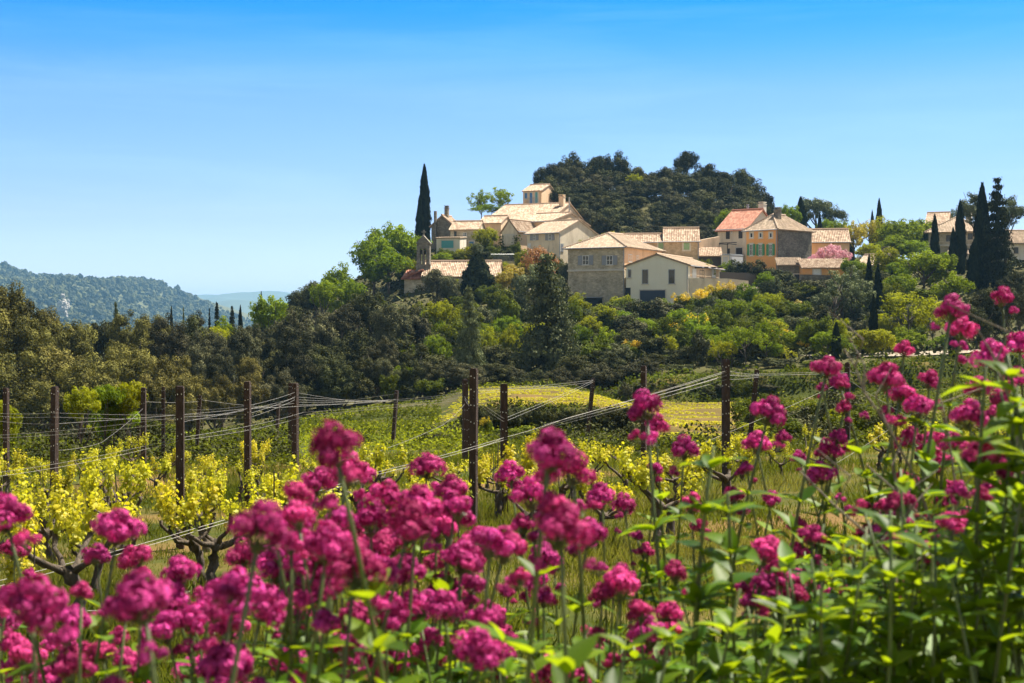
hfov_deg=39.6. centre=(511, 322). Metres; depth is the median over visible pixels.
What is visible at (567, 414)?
bramble bush
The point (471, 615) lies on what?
valerian plant
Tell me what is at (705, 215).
oak tree
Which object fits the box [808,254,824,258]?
blossom tree
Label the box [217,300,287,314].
mountains
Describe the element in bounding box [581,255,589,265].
window
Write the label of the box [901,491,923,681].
valerian plant
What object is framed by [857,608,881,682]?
valerian shoot
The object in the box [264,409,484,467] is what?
grapevines
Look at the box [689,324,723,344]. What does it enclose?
leafy tree
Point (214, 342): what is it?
oak tree
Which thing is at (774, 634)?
valerian shoot
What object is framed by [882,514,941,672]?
valerian plant
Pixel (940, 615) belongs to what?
valerian shoot
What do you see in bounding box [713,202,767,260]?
cream house
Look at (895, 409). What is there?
bramble bush
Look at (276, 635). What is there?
valerian plant
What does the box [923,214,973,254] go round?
villa
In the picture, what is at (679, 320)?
shrub
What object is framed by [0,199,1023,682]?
ground
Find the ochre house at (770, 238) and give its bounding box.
[741,207,815,269]
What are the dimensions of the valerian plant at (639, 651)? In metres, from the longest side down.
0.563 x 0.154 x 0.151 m
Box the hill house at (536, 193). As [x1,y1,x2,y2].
[522,183,555,202]
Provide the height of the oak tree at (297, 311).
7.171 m
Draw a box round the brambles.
[0,411,1011,467]
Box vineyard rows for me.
[439,386,792,425]
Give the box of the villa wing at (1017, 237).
[999,229,1023,261]
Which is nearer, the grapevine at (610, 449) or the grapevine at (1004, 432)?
the grapevine at (610, 449)
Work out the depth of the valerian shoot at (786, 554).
2.04 m
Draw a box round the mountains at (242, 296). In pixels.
[197,291,290,302]
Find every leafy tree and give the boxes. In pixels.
[0,400,23,441]
[62,386,100,449]
[88,402,140,449]
[89,384,126,447]
[112,379,148,444]
[202,326,232,366]
[208,315,235,333]
[248,294,288,338]
[308,278,345,316]
[321,261,353,314]
[338,279,367,305]
[347,235,393,295]
[359,246,414,293]
[360,220,415,286]
[392,235,432,260]
[393,365,417,384]
[423,298,461,330]
[423,334,452,362]
[431,252,453,259]
[466,189,494,218]
[467,204,503,214]
[471,226,498,259]
[475,326,499,363]
[489,187,514,206]
[491,315,522,337]
[520,245,558,273]
[577,315,602,333]
[592,326,619,345]
[625,173,642,181]
[628,318,658,342]
[653,334,677,349]
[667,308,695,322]
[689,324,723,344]
[707,340,737,362]
[712,209,730,234]
[712,331,747,365]
[720,299,754,318]
[728,325,768,369]
[750,320,781,356]
[752,292,780,315]
[761,341,783,357]
[767,345,797,359]
[779,330,800,348]
[781,203,802,221]
[794,319,830,354]
[809,331,848,355]
[812,350,826,356]
[815,219,836,227]
[826,220,851,228]
[844,220,867,259]
[846,340,886,352]
[853,219,883,243]
[854,243,881,258]
[867,317,902,338]
[870,215,889,246]
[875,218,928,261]
[876,233,911,255]
[878,290,942,331]
[883,273,919,299]
[891,250,958,288]
[892,327,927,348]
[893,240,929,258]
[909,312,947,339]
[913,219,931,247]
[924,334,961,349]
[930,270,975,300]
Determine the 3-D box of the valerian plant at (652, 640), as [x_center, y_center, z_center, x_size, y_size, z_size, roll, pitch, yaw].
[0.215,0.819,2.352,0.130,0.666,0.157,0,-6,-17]
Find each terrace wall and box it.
[502,261,515,266]
[688,278,747,299]
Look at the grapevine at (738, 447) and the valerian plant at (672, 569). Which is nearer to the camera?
the valerian plant at (672, 569)
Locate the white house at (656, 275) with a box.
[624,252,724,303]
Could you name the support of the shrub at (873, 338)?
on the ground at (802, 391)
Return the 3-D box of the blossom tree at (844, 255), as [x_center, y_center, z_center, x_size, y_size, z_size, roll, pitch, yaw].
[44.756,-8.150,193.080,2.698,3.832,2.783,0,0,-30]
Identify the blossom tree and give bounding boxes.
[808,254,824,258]
[815,244,845,258]
[833,249,852,259]
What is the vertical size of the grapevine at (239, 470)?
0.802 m
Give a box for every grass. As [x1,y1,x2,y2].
[0,435,1021,682]
[13,358,1019,451]
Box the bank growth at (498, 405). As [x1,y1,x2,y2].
[422,399,665,433]
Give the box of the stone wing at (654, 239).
[621,233,663,249]
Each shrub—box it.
[290,381,318,415]
[313,388,344,411]
[345,379,375,403]
[378,374,405,401]
[379,332,409,343]
[395,271,403,283]
[399,344,415,353]
[399,385,416,399]
[403,257,416,273]
[403,340,418,351]
[413,378,445,398]
[416,301,431,316]
[431,320,444,333]
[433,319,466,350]
[437,248,454,254]
[441,317,462,352]
[446,383,468,389]
[449,252,465,259]
[449,296,478,311]
[451,303,477,318]
[453,306,484,322]
[456,247,474,259]
[469,243,483,256]
[473,305,492,325]
[475,282,502,306]
[476,309,500,321]
[477,251,492,259]
[477,321,492,332]
[478,326,499,335]
[481,243,491,251]
[482,287,515,313]
[485,246,500,259]
[492,244,502,258]
[493,331,502,342]
[494,267,518,289]
[495,253,508,260]
[495,295,520,322]
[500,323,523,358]
[501,249,516,260]
[502,264,524,275]
[503,288,529,306]
[507,273,520,298]
[509,242,521,253]
[513,249,529,266]
[517,256,530,275]
[518,313,530,324]
[519,300,533,313]
[521,323,550,336]
[522,379,554,384]
[549,252,563,274]
[555,276,565,289]
[555,286,573,305]
[557,262,567,288]
[565,298,582,322]
[567,304,586,322]
[568,292,591,309]
[570,320,594,339]
[572,324,593,344]
[575,378,604,389]
[578,338,611,363]
[580,307,598,316]
[584,309,612,329]
[586,304,618,327]
[588,332,605,343]
[596,303,621,313]
[596,314,620,330]
[601,342,636,363]
[604,298,639,311]
[604,373,627,386]
[606,315,648,343]
[610,295,631,302]
[613,311,646,334]
[616,310,631,317]
[620,301,632,312]
[622,421,650,440]
[630,298,657,318]
[634,333,667,359]
[644,317,668,338]
[644,349,674,356]
[646,297,684,323]
[653,316,675,338]
[662,364,695,373]
[663,327,690,349]
[674,317,698,327]
[682,313,710,344]
[684,304,694,311]
[687,305,711,315]
[687,329,711,364]
[698,259,712,264]
[701,304,732,330]
[702,295,733,308]
[706,335,738,362]
[712,311,736,331]
[713,299,737,318]
[719,260,734,271]
[720,291,739,302]
[722,327,748,338]
[726,259,747,272]
[730,319,751,328]
[730,396,756,428]
[732,312,769,327]
[732,339,761,364]
[733,282,759,304]
[736,259,769,278]
[737,299,749,319]
[741,320,757,329]
[746,298,776,320]
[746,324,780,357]
[746,393,795,413]
[752,271,780,291]
[753,266,772,276]
[753,291,783,303]
[758,357,797,367]
[759,334,784,357]
[760,275,784,295]
[760,317,788,335]
[766,301,789,321]
[769,317,787,330]
[770,269,799,285]
[775,285,799,303]
[779,278,795,287]
[780,297,801,303]
[781,300,812,317]
[783,315,809,326]
[786,406,819,426]
[793,283,819,300]
[795,315,832,352]
[798,360,815,366]
[799,279,839,296]
[800,422,850,438]
[808,303,834,332]
[812,390,866,423]
[827,318,851,351]
[833,296,853,317]
[840,257,866,271]
[847,320,866,335]
[849,306,886,321]
[850,403,877,440]
[852,329,896,353]
[856,314,886,332]
[857,265,882,284]
[867,246,899,272]
[880,270,889,283]
[882,280,905,311]
[884,262,911,275]
[884,267,910,281]
[888,319,904,328]
[892,304,932,326]
[901,324,928,341]
[903,287,935,303]
[903,307,925,332]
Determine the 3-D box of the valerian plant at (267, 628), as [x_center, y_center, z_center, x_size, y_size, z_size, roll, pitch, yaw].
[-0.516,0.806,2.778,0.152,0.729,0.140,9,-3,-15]
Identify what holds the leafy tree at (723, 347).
on the ground at (802, 391)
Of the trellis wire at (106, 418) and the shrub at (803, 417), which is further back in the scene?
the shrub at (803, 417)
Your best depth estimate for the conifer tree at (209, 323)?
161.97 m
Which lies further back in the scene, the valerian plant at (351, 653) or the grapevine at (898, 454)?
the grapevine at (898, 454)
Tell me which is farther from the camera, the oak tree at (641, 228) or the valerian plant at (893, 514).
the oak tree at (641, 228)
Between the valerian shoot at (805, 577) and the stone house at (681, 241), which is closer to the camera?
the valerian shoot at (805, 577)
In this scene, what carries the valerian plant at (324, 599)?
on the ground at (802, 391)
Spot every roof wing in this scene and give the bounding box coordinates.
[481,215,508,245]
[523,197,590,226]
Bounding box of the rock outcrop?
[56,293,70,316]
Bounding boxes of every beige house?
[492,194,585,221]
[498,218,534,251]
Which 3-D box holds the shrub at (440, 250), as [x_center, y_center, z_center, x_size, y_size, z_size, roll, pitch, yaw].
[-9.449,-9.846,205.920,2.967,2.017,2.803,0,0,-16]
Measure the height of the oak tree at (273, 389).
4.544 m
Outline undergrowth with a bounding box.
[0,234,1023,433]
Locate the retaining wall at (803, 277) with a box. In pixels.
[800,274,830,284]
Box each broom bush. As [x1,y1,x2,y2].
[479,416,492,434]
[621,339,643,360]
[669,323,686,344]
[671,292,693,310]
[683,312,708,328]
[689,288,710,313]
[703,284,723,302]
[716,281,736,297]
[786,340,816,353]
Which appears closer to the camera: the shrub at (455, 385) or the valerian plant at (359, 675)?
the valerian plant at (359, 675)
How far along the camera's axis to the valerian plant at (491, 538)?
2.03 m
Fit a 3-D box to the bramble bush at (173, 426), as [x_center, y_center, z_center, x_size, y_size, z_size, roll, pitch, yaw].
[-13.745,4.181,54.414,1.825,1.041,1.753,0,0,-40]
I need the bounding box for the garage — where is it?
[435,236,466,254]
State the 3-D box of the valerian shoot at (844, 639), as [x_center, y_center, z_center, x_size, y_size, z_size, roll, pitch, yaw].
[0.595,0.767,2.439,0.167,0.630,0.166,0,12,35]
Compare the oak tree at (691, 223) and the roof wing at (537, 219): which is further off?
the oak tree at (691, 223)
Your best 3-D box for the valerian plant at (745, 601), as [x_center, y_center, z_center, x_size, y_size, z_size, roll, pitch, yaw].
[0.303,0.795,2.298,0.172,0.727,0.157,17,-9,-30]
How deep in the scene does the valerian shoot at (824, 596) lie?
2.75 m
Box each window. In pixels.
[560,243,563,251]
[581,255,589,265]
[605,255,613,265]
[641,269,648,284]
[667,269,675,284]
[748,243,753,256]
[749,231,753,238]
[758,231,762,238]
[758,243,762,256]
[768,231,772,238]
[768,243,772,256]
[968,233,972,239]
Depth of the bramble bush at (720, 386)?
101.14 m
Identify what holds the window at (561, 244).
in the pale house at (555, 236)
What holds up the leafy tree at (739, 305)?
on the ground at (802, 391)
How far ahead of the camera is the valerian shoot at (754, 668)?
2.19 m
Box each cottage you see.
[810,228,851,260]
[859,246,890,276]
[925,211,950,246]
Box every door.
[440,239,453,247]
[639,289,665,303]
[692,267,696,277]
[711,269,715,277]
[722,256,728,263]
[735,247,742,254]
[793,273,799,279]
[812,269,821,274]
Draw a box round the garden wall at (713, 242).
[699,236,719,247]
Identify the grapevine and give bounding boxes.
[0,446,6,474]
[0,448,26,494]
[0,461,23,492]
[0,461,29,498]
[0,480,33,546]
[0,546,35,639]
[2,485,132,612]
[10,459,76,542]
[22,483,81,561]
[27,456,47,485]
[29,466,62,498]
[45,460,77,479]
[56,498,143,593]
[60,476,84,500]
[70,453,97,478]
[76,447,148,505]
[79,457,151,555]
[86,458,117,498]
[87,445,122,490]
[116,432,150,476]
[119,477,147,508]
[144,477,223,592]
[146,454,171,498]
[150,448,175,484]
[163,451,190,465]
[163,474,189,496]
[172,467,226,525]
[174,483,272,583]
[185,459,226,551]
[191,456,219,480]
[197,453,227,474]
[234,460,263,504]
[239,438,271,471]
[241,447,265,490]
[242,470,292,501]
[261,454,298,534]
[263,472,306,505]
[299,457,316,471]
[318,486,387,533]
[320,478,353,510]
[326,439,389,531]
[366,443,407,511]
[370,460,396,480]
[401,462,463,492]
[402,475,473,549]
[429,459,467,482]
[478,442,537,521]
[478,453,517,499]
[480,452,499,488]
[489,463,552,547]
[525,427,539,469]
[558,437,598,495]
[568,438,596,501]
[575,467,635,525]
[577,440,599,463]
[586,443,607,484]
[598,446,656,489]
[605,444,633,460]
[617,442,703,546]
[635,450,656,489]
[649,453,703,493]
[653,450,700,534]
[693,439,755,514]
[716,434,739,451]
[730,433,756,480]
[765,432,787,466]
[766,445,794,474]
[802,425,820,456]
[804,442,831,461]
[866,421,902,470]
[881,433,901,467]
[902,417,938,465]
[960,431,977,446]
[995,430,1009,441]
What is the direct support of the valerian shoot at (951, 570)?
on the ground at (802, 391)
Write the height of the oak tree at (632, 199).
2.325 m
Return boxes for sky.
[0,0,1023,294]
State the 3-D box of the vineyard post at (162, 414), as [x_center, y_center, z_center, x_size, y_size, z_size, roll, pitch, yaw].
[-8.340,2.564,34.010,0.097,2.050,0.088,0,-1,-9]
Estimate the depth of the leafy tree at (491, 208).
246.66 m
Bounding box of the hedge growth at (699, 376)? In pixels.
[595,348,1019,402]
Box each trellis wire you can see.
[0,372,725,580]
[0,397,364,414]
[0,400,366,418]
[1,376,724,585]
[1,403,293,423]
[4,417,300,475]
[5,413,299,471]
[8,398,292,437]
[8,399,393,434]
[199,394,390,407]
[205,392,350,409]
[307,400,466,414]
[313,383,580,404]
[314,397,465,411]
[355,380,588,401]
[473,381,590,416]
[483,382,592,421]
[544,377,757,428]
[545,371,758,424]
[545,375,757,426]
[706,384,905,441]
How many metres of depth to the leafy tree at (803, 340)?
121.86 m
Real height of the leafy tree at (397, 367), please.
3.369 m
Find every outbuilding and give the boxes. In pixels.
[775,257,800,279]
[797,258,844,279]
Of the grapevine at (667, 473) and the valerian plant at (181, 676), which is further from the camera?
the grapevine at (667, 473)
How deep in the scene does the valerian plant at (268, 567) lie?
2.60 m
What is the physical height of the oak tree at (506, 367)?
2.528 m
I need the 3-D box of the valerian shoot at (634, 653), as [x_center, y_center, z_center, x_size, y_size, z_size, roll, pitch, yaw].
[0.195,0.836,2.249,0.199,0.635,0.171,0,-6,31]
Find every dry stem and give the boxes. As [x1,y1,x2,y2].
[800,445,969,603]
[831,312,937,539]
[866,436,957,562]
[918,385,986,559]
[947,303,1017,577]
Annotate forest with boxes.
[0,261,252,331]
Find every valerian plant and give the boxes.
[0,492,56,682]
[0,535,36,659]
[0,573,78,682]
[0,585,14,672]
[0,599,11,634]
[0,613,20,682]
[0,631,25,674]
[0,658,7,682]
[2,613,21,682]
[2,647,54,682]
[4,638,41,682]
[21,663,62,682]
[39,633,63,657]
[50,645,98,682]
[55,604,93,682]
[57,640,77,651]
[68,580,102,682]
[81,542,118,678]
[83,507,152,682]
[85,641,116,678]
[99,567,174,682]
[108,625,129,673]
[111,596,128,680]
[113,646,136,682]
[116,544,167,682]
[125,613,156,682]
[125,659,143,678]
[136,610,200,682]
[155,580,199,682]
[159,554,215,680]
[166,578,220,682]
[171,656,200,682]
[172,602,206,682]
[181,624,204,682]
[194,642,269,682]
[195,593,214,682]
[197,566,265,654]
[203,499,294,682]
[208,611,250,643]
[219,639,245,680]
[224,537,274,682]
[233,583,287,682]
[238,551,273,682]
[244,554,285,682]
[247,514,328,682]
[247,551,312,682]
[249,466,339,681]
[253,572,312,675]
[255,512,315,670]
[255,532,329,667]
[255,543,293,677]
[258,556,306,656]
[260,535,325,679]
[264,480,345,682]
[266,610,286,682]
[267,648,306,674]
[271,607,311,673]
[276,520,351,682]
[281,500,355,682]
[281,558,318,654]
[286,527,351,682]
[286,554,338,661]
[286,589,309,681]
[288,669,306,682]
[293,450,371,656]
[293,574,325,641]
[300,552,347,674]
[308,419,426,682]
[309,506,358,669]
[310,538,390,682]
[311,528,365,669]
[315,563,358,668]
[319,625,373,671]
[328,581,338,660]
[329,531,371,681]
[332,498,434,682]
[336,670,356,678]
[337,604,379,682]
[337,633,368,679]
[338,599,369,680]
[341,479,400,669]
[347,497,404,678]
[355,461,376,682]
[357,531,394,682]
[366,591,409,682]
[369,552,426,682]
[371,650,410,675]
[378,525,418,674]
[384,483,443,681]
[397,588,438,681]
[399,593,428,623]
[401,452,448,671]
[407,510,457,682]
[409,638,446,679]
[415,508,476,682]
[419,490,480,682]
[423,588,465,682]
[426,473,468,675]
[426,539,484,682]
[426,570,483,682]
[437,535,486,682]
[443,573,485,679]
[449,525,531,682]
[449,588,474,672]
[450,527,514,682]
[450,626,505,682]
[461,526,518,682]
[465,599,518,682]
[478,609,498,682]
[486,643,517,682]
[494,460,541,679]
[495,604,514,678]
[495,641,515,682]
[498,587,517,682]
[499,624,520,680]
[504,426,576,682]
[508,475,561,682]
[509,616,539,682]
[511,585,557,680]
[515,573,554,682]
[528,541,559,679]
[531,653,573,682]
[533,499,603,682]
[545,557,581,682]
[549,517,608,680]
[552,449,614,682]
[574,667,592,682]
[580,624,603,661]
[584,481,628,670]
[584,581,613,682]
[587,627,608,669]
[589,566,640,667]
[592,574,631,681]
[593,561,636,682]
[601,653,621,668]
[610,492,651,655]
[617,542,659,674]
[618,388,704,681]
[618,614,674,678]
[625,600,654,674]
[627,530,672,680]
[630,462,667,679]
[635,645,653,679]
[636,413,684,657]
[637,434,699,650]
[654,601,683,682]
[658,617,681,659]
[663,559,713,682]
[674,492,712,659]
[688,519,719,642]
[698,395,791,648]
[710,593,758,682]
[718,486,756,650]
[724,535,779,679]
[734,430,789,625]
[736,607,756,682]
[737,461,778,625]
[738,572,774,655]
[739,490,783,666]
[743,583,769,682]
[748,566,771,648]
[748,579,775,654]
[753,355,849,646]
[758,567,772,633]
[760,590,778,659]
[765,557,786,676]
[765,571,795,674]
[771,428,849,623]
[779,580,812,652]
[785,568,817,631]
[785,584,809,682]
[786,514,832,598]
[789,541,812,619]
[790,437,844,624]
[790,450,866,677]
[796,527,830,600]
[797,524,834,682]
[801,400,851,626]
[802,559,833,626]
[806,460,846,577]
[812,583,832,605]
[814,382,868,570]
[823,523,871,623]
[825,504,856,625]
[829,372,888,555]
[837,585,850,608]
[841,383,919,629]
[850,506,900,597]
[851,499,900,637]
[859,361,930,647]
[863,293,969,669]
[863,340,916,546]
[863,501,896,584]
[863,523,887,641]
[866,394,933,645]
[869,554,938,680]
[873,497,894,653]
[876,425,922,635]
[881,533,904,651]
[882,491,961,679]
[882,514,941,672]
[886,369,941,601]
[896,469,914,533]
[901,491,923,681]
[908,315,980,593]
[916,439,936,531]
[917,431,960,587]
[917,540,930,602]
[919,511,967,676]
[921,447,954,564]
[925,435,1015,665]
[933,494,960,529]
[937,494,957,657]
[939,431,1008,618]
[942,479,953,511]
[942,480,980,682]
[948,398,992,621]
[957,405,1000,610]
[957,481,995,680]
[960,506,970,514]
[963,375,999,524]
[966,391,1009,595]
[968,286,1023,587]
[968,338,1023,645]
[991,457,1006,505]
[1001,366,1023,528]
[1006,331,1023,446]
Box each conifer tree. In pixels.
[113,302,118,327]
[208,308,210,327]
[214,302,219,328]
[229,306,235,365]
[452,285,487,365]
[459,252,495,302]
[507,253,581,373]
[981,177,1017,288]
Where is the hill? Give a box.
[0,268,253,325]
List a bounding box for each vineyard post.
[3,388,9,483]
[50,386,58,514]
[77,412,83,445]
[136,405,140,448]
[141,387,145,463]
[161,387,164,459]
[175,386,184,548]
[195,395,201,444]
[244,381,251,506]
[275,404,280,437]
[288,383,291,451]
[291,383,298,465]
[391,390,398,441]
[462,379,467,462]
[468,404,468,452]
[469,368,477,522]
[500,384,507,512]
[585,378,594,436]
[641,366,646,463]
[721,359,729,498]
[748,369,758,448]
[845,363,849,444]
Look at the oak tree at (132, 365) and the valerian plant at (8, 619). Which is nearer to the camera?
the valerian plant at (8, 619)
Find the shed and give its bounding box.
[721,254,743,270]
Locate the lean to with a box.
[699,247,721,266]
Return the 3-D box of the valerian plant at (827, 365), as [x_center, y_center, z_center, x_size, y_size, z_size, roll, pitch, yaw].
[0.603,0.588,3.066,0.213,1.048,0.232,8,3,24]
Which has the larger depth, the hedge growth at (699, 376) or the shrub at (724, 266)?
the shrub at (724, 266)
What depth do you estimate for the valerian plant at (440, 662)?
2.62 m
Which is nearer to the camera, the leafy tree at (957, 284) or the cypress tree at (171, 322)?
the leafy tree at (957, 284)
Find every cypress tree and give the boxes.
[169,306,173,363]
[237,305,242,331]
[414,195,424,237]
[417,163,431,240]
[796,196,807,226]
[817,212,821,227]
[831,322,841,357]
[849,232,854,260]
[865,254,872,311]
[868,294,878,330]
[870,211,875,244]
[872,264,882,309]
[875,198,882,251]
[929,214,939,256]
[948,227,954,270]
[948,314,958,357]
[953,199,967,274]
[964,239,983,288]
[973,181,990,286]
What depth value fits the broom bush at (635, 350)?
115.56 m
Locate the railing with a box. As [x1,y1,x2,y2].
[494,254,515,260]
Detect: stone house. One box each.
[429,205,454,249]
[449,220,486,246]
[562,232,665,306]
[662,227,700,259]
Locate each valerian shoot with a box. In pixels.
[394,624,443,681]
[428,646,489,682]
[464,667,496,682]
[466,620,527,682]
[509,633,551,682]
[516,654,540,682]
[549,623,605,682]
[595,629,658,682]
[621,646,646,682]
[625,622,695,681]
[625,665,647,680]
[635,625,698,682]
[635,643,685,682]
[655,649,660,663]
[659,556,736,681]
[660,446,748,682]
[676,620,706,659]
[678,653,702,682]
[686,492,775,682]
[694,589,763,682]
[708,613,760,682]
[709,607,789,678]
[716,640,749,682]
[720,615,785,675]
[730,625,806,682]
[743,614,813,682]
[750,579,818,682]
[751,558,824,682]
[753,540,841,682]
[764,626,814,681]
[774,593,842,682]
[783,561,860,682]
[787,551,829,631]
[787,559,872,682]
[789,524,839,680]
[790,665,795,682]
[795,571,835,682]
[807,559,846,645]
[811,562,883,682]
[817,538,878,682]
[819,597,880,682]
[822,544,885,674]
[823,599,879,682]
[825,595,881,682]
[826,649,841,682]
[827,593,904,682]
[828,557,883,676]
[833,527,900,682]
[834,521,934,682]
[835,558,882,682]
[836,545,884,676]
[843,576,926,682]
[852,506,929,682]
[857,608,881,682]
[858,544,875,611]
[860,560,903,682]
[864,469,955,682]
[865,578,926,680]
[871,528,906,620]
[871,634,881,666]
[872,525,961,682]
[876,570,923,660]
[880,555,954,679]
[884,653,925,682]
[887,540,954,680]
[892,535,983,682]
[903,498,953,630]
[903,563,964,682]
[909,513,962,678]
[911,558,1011,682]
[914,586,962,682]
[916,523,941,602]
[926,367,1023,681]
[928,530,973,681]
[935,443,1023,682]
[937,539,1006,682]
[938,556,972,679]
[938,617,960,682]
[940,574,987,681]
[942,565,1007,682]
[943,656,954,682]
[946,386,1023,682]
[947,643,965,682]
[952,561,995,623]
[953,588,1023,682]
[955,469,995,589]
[958,395,1023,675]
[958,446,1022,678]
[958,498,1010,682]
[960,522,1023,676]
[975,354,1023,643]
[980,488,1023,675]
[981,414,1023,654]
[982,471,1010,574]
[983,586,1005,633]
[987,592,996,609]
[990,555,1023,633]
[1001,677,1020,682]
[1003,570,1023,635]
[1008,657,1012,676]
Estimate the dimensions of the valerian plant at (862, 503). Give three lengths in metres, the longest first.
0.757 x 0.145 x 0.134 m
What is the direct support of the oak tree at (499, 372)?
on the ground at (802, 391)
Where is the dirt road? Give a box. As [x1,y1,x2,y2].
[800,349,1021,356]
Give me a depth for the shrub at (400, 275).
196.90 m
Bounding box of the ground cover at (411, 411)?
[0,351,1023,475]
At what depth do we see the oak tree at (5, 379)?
89.10 m
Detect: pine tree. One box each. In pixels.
[514,264,555,305]
[801,196,839,227]
[810,284,858,319]
[821,208,849,224]
[823,265,873,321]
[842,278,876,317]
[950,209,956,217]
[956,191,992,227]
[992,195,1023,262]
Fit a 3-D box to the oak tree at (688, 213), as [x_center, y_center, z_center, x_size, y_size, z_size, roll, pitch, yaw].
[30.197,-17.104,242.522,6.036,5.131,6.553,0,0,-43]
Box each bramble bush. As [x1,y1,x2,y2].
[0,427,22,444]
[21,430,69,437]
[62,428,100,444]
[82,425,115,445]
[136,419,175,437]
[359,434,384,443]
[420,432,453,438]
[457,406,485,431]
[478,411,499,427]
[482,434,520,440]
[485,407,499,412]
[488,410,513,428]
[490,425,539,438]
[496,408,527,429]
[517,409,542,429]
[529,402,547,432]
[542,405,559,428]
[555,407,576,432]
[572,410,586,424]
[580,407,598,422]
[591,412,609,427]
[599,407,629,432]
[617,381,633,400]
[620,405,640,427]
[628,383,648,388]
[660,432,702,436]
[666,383,680,388]
[700,385,716,401]
[715,383,736,390]
[731,378,758,396]
[735,417,743,428]
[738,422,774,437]
[743,413,759,430]
[754,408,794,430]
[762,384,778,389]
[766,418,809,438]
[804,397,832,422]
[816,415,863,442]
[823,408,856,421]
[850,381,866,385]
[864,411,892,439]
[882,401,901,412]
[901,408,923,431]
[912,419,943,431]
[940,422,975,435]
[961,422,1004,433]
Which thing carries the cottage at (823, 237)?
on the ground at (802, 391)
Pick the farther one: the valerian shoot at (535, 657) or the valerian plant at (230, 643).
the valerian shoot at (535, 657)
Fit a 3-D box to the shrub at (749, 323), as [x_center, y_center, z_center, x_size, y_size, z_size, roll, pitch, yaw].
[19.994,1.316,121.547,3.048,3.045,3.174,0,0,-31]
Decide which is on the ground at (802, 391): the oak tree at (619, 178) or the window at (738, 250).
the oak tree at (619, 178)
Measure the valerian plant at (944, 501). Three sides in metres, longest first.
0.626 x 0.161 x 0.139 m
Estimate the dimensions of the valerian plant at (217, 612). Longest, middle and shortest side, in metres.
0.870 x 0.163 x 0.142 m
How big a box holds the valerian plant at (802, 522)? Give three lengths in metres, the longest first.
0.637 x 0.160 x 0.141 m
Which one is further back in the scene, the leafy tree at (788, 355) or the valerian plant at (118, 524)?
the leafy tree at (788, 355)
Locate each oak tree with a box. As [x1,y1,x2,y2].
[0,280,49,369]
[0,308,10,365]
[0,314,60,367]
[0,350,62,437]
[0,364,22,409]
[9,379,84,434]
[24,343,85,432]
[41,305,79,429]
[44,358,121,429]
[48,318,99,430]
[85,340,129,429]
[88,320,124,417]
[101,309,153,355]
[102,343,156,431]
[132,313,172,414]
[133,372,175,424]
[144,353,191,422]
[145,313,189,418]
[165,373,209,430]
[171,313,208,356]
[179,344,213,425]
[180,310,206,332]
[187,328,232,419]
[196,371,237,429]
[201,349,237,429]
[222,324,261,392]
[225,374,270,417]
[234,356,264,420]
[245,322,273,386]
[256,367,296,420]
[258,338,284,364]
[258,357,288,385]
[263,324,278,346]
[272,308,307,367]
[272,322,319,371]
[275,305,302,324]
[277,385,307,419]
[281,351,321,415]
[285,290,309,316]
[299,280,326,331]
[302,312,339,351]
[302,365,341,411]
[305,343,352,372]
[317,304,365,349]
[318,358,364,410]
[325,327,377,384]
[344,289,389,340]
[353,357,378,404]
[356,346,399,389]
[365,335,399,391]
[367,301,414,342]
[367,358,397,403]
[389,356,427,402]
[393,335,437,368]
[398,303,432,349]
[412,360,453,397]
[416,268,449,304]
[420,332,456,357]
[421,354,457,395]
[429,358,459,393]
[438,275,460,302]
[445,363,489,386]
[471,364,508,385]
[479,344,520,366]
[484,361,512,382]
[498,365,528,385]
[506,368,552,384]
[533,166,548,183]
[537,175,560,185]
[541,178,566,189]
[542,367,574,385]
[544,162,569,178]
[549,187,573,201]
[554,165,586,183]
[554,354,591,385]
[560,151,584,181]
[560,182,586,192]
[565,185,592,201]
[565,345,581,358]
[566,196,590,211]
[575,362,623,389]
[577,207,597,223]
[579,182,611,197]
[581,157,596,172]
[582,166,600,182]
[582,173,614,192]
[585,194,612,211]
[586,155,615,174]
[586,347,627,369]
[590,213,620,232]
[595,170,628,189]
[596,207,623,225]
[602,227,633,232]
[602,368,629,388]
[603,191,625,206]
[605,149,631,174]
[606,200,639,220]
[611,185,633,197]
[612,328,641,345]
[614,189,637,197]
[617,358,663,379]
[619,180,646,189]
[620,215,646,225]
[622,196,646,203]
[624,196,649,209]
[625,223,648,232]
[626,166,647,180]
[630,188,660,195]
[631,221,651,227]
[635,209,651,222]
[636,191,655,202]
[640,178,656,188]
[642,222,666,232]
[644,172,659,183]
[644,200,670,213]
[644,351,668,364]
[647,177,672,199]
[649,166,673,182]
[649,205,680,217]
[650,212,684,226]
[652,185,678,202]
[661,194,687,211]
[664,166,687,183]
[666,346,702,362]
[670,173,698,196]
[671,197,702,213]
[673,150,700,195]
[673,207,700,224]
[684,217,708,230]
[686,191,717,211]
[687,222,710,239]
[688,172,712,184]
[690,178,721,200]
[692,210,718,226]
[693,163,720,178]
[694,189,712,208]
[695,357,723,365]
[703,207,722,214]
[706,177,732,198]
[706,224,717,237]
[710,171,737,187]
[712,200,727,210]
[713,194,741,204]
[724,201,757,210]
[728,185,754,200]
[732,168,754,191]
[741,197,771,214]
[749,344,768,358]
[751,175,766,198]
[753,191,774,215]
[965,303,993,348]
[967,287,1012,339]
[996,271,1023,294]
[999,285,1023,334]
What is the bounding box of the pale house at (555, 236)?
[523,219,598,272]
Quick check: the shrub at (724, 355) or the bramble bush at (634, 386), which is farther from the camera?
the shrub at (724, 355)
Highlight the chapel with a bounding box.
[401,230,502,292]
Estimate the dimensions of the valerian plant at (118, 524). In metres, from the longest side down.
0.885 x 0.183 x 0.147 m
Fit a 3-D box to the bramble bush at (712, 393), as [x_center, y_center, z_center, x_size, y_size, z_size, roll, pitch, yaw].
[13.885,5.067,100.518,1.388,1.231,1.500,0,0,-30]

